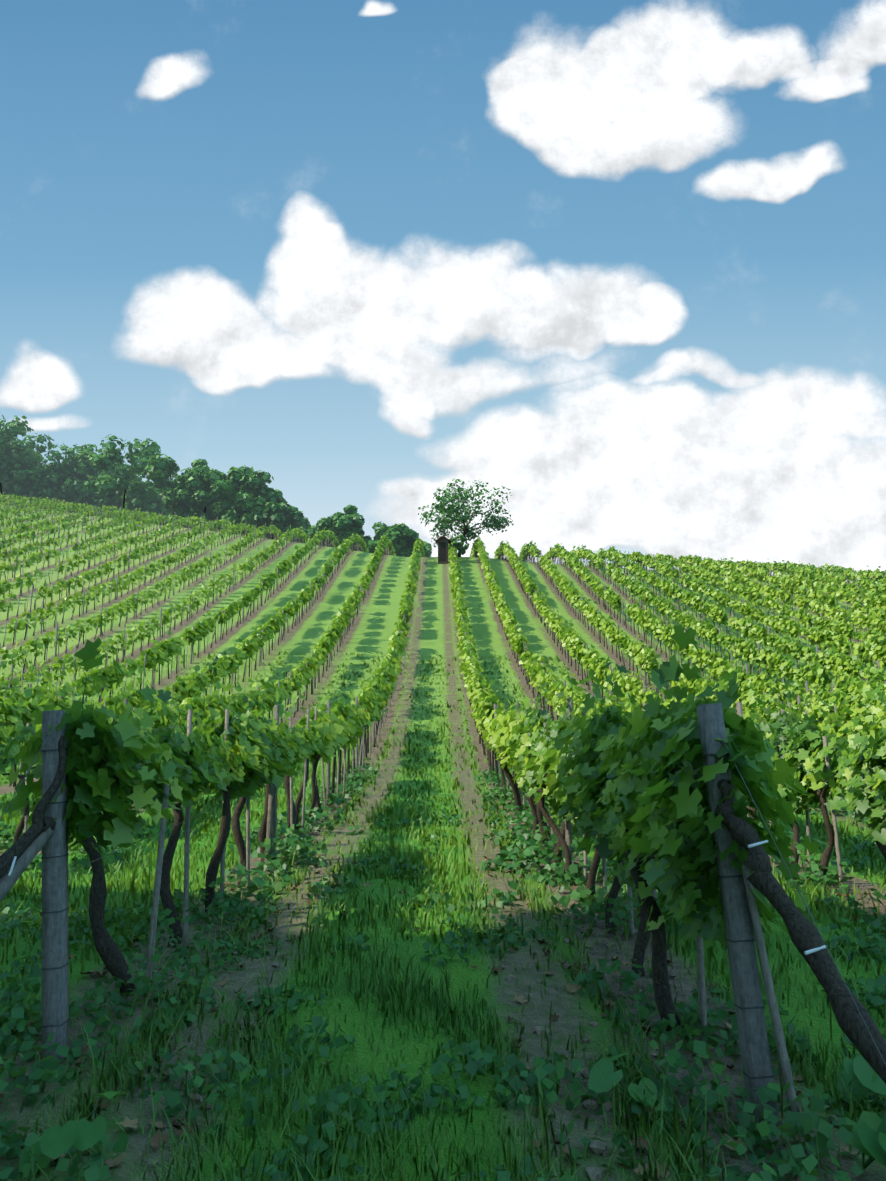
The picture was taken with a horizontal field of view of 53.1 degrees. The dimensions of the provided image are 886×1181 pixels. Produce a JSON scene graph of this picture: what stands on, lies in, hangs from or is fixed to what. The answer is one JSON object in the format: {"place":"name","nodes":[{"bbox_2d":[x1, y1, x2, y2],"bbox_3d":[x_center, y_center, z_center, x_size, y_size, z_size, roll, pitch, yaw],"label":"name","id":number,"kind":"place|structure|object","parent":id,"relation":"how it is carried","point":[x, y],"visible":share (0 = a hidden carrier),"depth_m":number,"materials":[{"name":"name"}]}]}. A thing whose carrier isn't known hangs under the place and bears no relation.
{"place":"outdoors","nodes":[
{"label":"outdoors","id":0,"kind":"place"},
{"bbox_2d":[0,504,885,1180],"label":"ground","id":1,"kind":"structure","parent":0,"point":[432,628],"depth_m":7.01,"materials":[{"name":"green plant"}]},
{"bbox_2d":[0,825,53,901],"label":"brace pole","id":2,"kind":"object","parent":1,"relation":"on","point":[23,861],"visible":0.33,"depth_m":4.36,"materials":[{"name":"grey wood"}]},
{"bbox_2d":[41,710,68,1062],"bbox_3d":[-1.991,1.536,4.549,0.234,1.829,0.125,0,-9,0],"label":"end post","id":3,"kind":"object","parent":1,"relation":"on","point":[55,996],"visible":0.61,"depth_m":4.50,"materials":[{"name":"wood"}]},
{"bbox_2d":[41,749,68,1027],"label":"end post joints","id":4,"kind":"object","parent":3,"relation":"attached to","point":[54,911],"visible":0.58,"depth_m":4.49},
{"bbox_2d":[0,415,431,556],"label":"forest treeline","id":5,"kind":"object","parent":1,"relation":"on","point":[108,477],"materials":[{"name":"green plant"}]},
{"bbox_2d":[0,852,881,1180],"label":"dry leaf litter","id":6,"kind":"object","parent":1,"relation":"on","point":[128,1122],"visible":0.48,"depth_m":4.43,"materials":[{"name":"plant"}]},
{"bbox_2d":[0,501,884,819],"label":"vine trunks","id":7,"kind":"object","parent":1,"relation":"on","point":[490,751],"visible":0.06,"depth_m":50.27,"materials":[{"name":"brown wood"}]},
{"bbox_2d":[0,625,885,950],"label":"vine canopy","id":8,"kind":"object","parent":1,"relation":"on","point":[652,793],"visible":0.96,"depth_m":4.90,"materials":[{"name":"green plant"}]},
{"bbox_2d":[0,928,885,1180],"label":"grass","id":9,"kind":"structure","parent":1,"relation":"on","point":[405,996],"depth_m":3.89,"materials":[{"name":"green plant"}]},
{"bbox_2d":[0,649,885,1008],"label":"grass","id":10,"kind":"structure","parent":1,"relation":"on","point":[440,867],"depth_m":8.78,"materials":[{"name":"green plant"}]},
{"bbox_2d":[0,573,885,701],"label":"vine canopy","id":11,"kind":"object","parent":1,"relation":"on","point":[834,635],"visible":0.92,"depth_m":43.36,"materials":[{"name":"green plant"}]},
{"bbox_2d":[0,492,885,616],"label":"vine canopy","id":12,"kind":"object","parent":1,"relation":"on","point":[704,570],"visible":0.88,"depth_m":75.10,"materials":[{"name":"green plant"}]},
{"bbox_2d":[0,662,885,782],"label":"vine canopy","id":13,"kind":"object","parent":1,"relation":"on","point":[348,729],"visible":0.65,"depth_m":20.44,"materials":[{"name":"green plant"}]},
{"bbox_2d":[0,498,885,1035],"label":"vine stakes","id":14,"kind":"object","parent":1,"relation":"on","point":[362,760],"visible":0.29,"depth_m":20.32,"materials":[{"name":"wood"}]},
{"bbox_2d":[0,735,885,1083],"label":"old vine trunks","id":15,"kind":"object","parent":1,"relation":"on","point":[800,927],"visible":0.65,"depth_m":3.71,"materials":[{"name":"brown plant"}]},
{"bbox_2d":[8,840,825,954],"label":"wire ties","id":16,"kind":"object","parent":15,"relation":"on","point":[810,951],"visible":0.82,"depth_m":3.79,"materials":[{"name":"white"}]},
{"bbox_2d":[0,867,885,1180],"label":"soil clods","id":17,"kind":"object","parent":1,"relation":"on","point":[596,1147],"visible":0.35,"depth_m":4.16,"materials":[{"name":"brown soil"}]},
{"bbox_2d":[0,648,885,1065],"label":"trellis wires","id":18,"kind":"object","parent":1,"relation":"on","point":[708,802],"visible":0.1,"depth_m":3.95,"materials":[{"name":"grey metal"}]},
{"bbox_2d":[435,535,450,563],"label":"tool shed","id":19,"kind":"structure","parent":1,"relation":"on","point":[443,541],"depth_m":80.94,"materials":[{"name":"brown wood"}]},
{"bbox_2d":[0,756,885,1180],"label":"weed leaves","id":20,"kind":"object","parent":1,"relation":"on","point":[530,854],"visible":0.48,"depth_m":4.56,"materials":[{"name":"green plant"}]},
{"bbox_2d":[0,492,885,866],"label":"vine posts","id":21,"kind":"object","parent":1,"relation":"on","point":[272,792],"visible":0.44,"depth_m":42.60,"materials":[{"name":"wood"}]},
{"bbox_2d":[2,747,885,1030],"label":"vine trunks","id":22,"kind":"object","parent":1,"relation":"on","point":[110,955],"visible":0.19,"depth_m":6.85,"materials":[{"name":"brown wood"}]},
{"bbox_2d":[449,534,468,561],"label":"shrub","id":23,"kind":"object","parent":1,"relation":"on","point":[463,549],"depth_m":81.76,"materials":[{"name":"green plant"}]},
{"bbox_2d":[39,1052,885,1169],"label":"weed","id":24,"kind":"object","parent":1,"relation":"on","point":[868,1132],"depth_m":3.33,"materials":[{"name":"green plant"}]},
{"bbox_2d":[418,478,513,556],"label":"lone tree","id":25,"kind":"object","parent":1,"relation":"on","point":[450,510],"depth_m":87.27,"materials":[{"name":"green plant"}]},
{"bbox_2d":[696,703,779,1123],"bbox_3d":[1.313,1.437,3.961,0.128,1.855,0.349,4,-10,-26],"label":"end post","id":26,"kind":"object","parent":1,"relation":"on","point":[751,1026],"visible":0.69,"depth_m":3.89,"materials":[{"name":"wood"}]},
{"bbox_2d":[702,753,773,1078],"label":"end post joints","id":27,"kind":"object","parent":26,"relation":"attached to","point":[758,1007],"visible":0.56,"depth_m":3.88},
{"bbox_2d":[733,813,799,1127],"bbox_3d":[1.393,1.624,3.831,0.043,1.278,0.285,6,-11,-34],"label":"lath","id":28,"kind":"object","parent":1,"relation":"on","point":[772,1005],"visible":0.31,"depth_m":3.79,"materials":[{"name":"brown wood"}]},
{"bbox_2d":[0,0,885,581],"label":"sky","id":29,"kind":"structure","parent":0,"point":[617,267],"materials":[{"name":"blue"}]},
{"bbox_2d":[75,639,878,767],"bbox_3d":[0.784,1.346,9.921,12.372,1.083,11.780,0,-9,0],"label":"vine shoot","id":30,"kind":"object","parent":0,"point":[87,730],"depth_m":7.80,"materials":[{"name":"green plant"}]}
]}

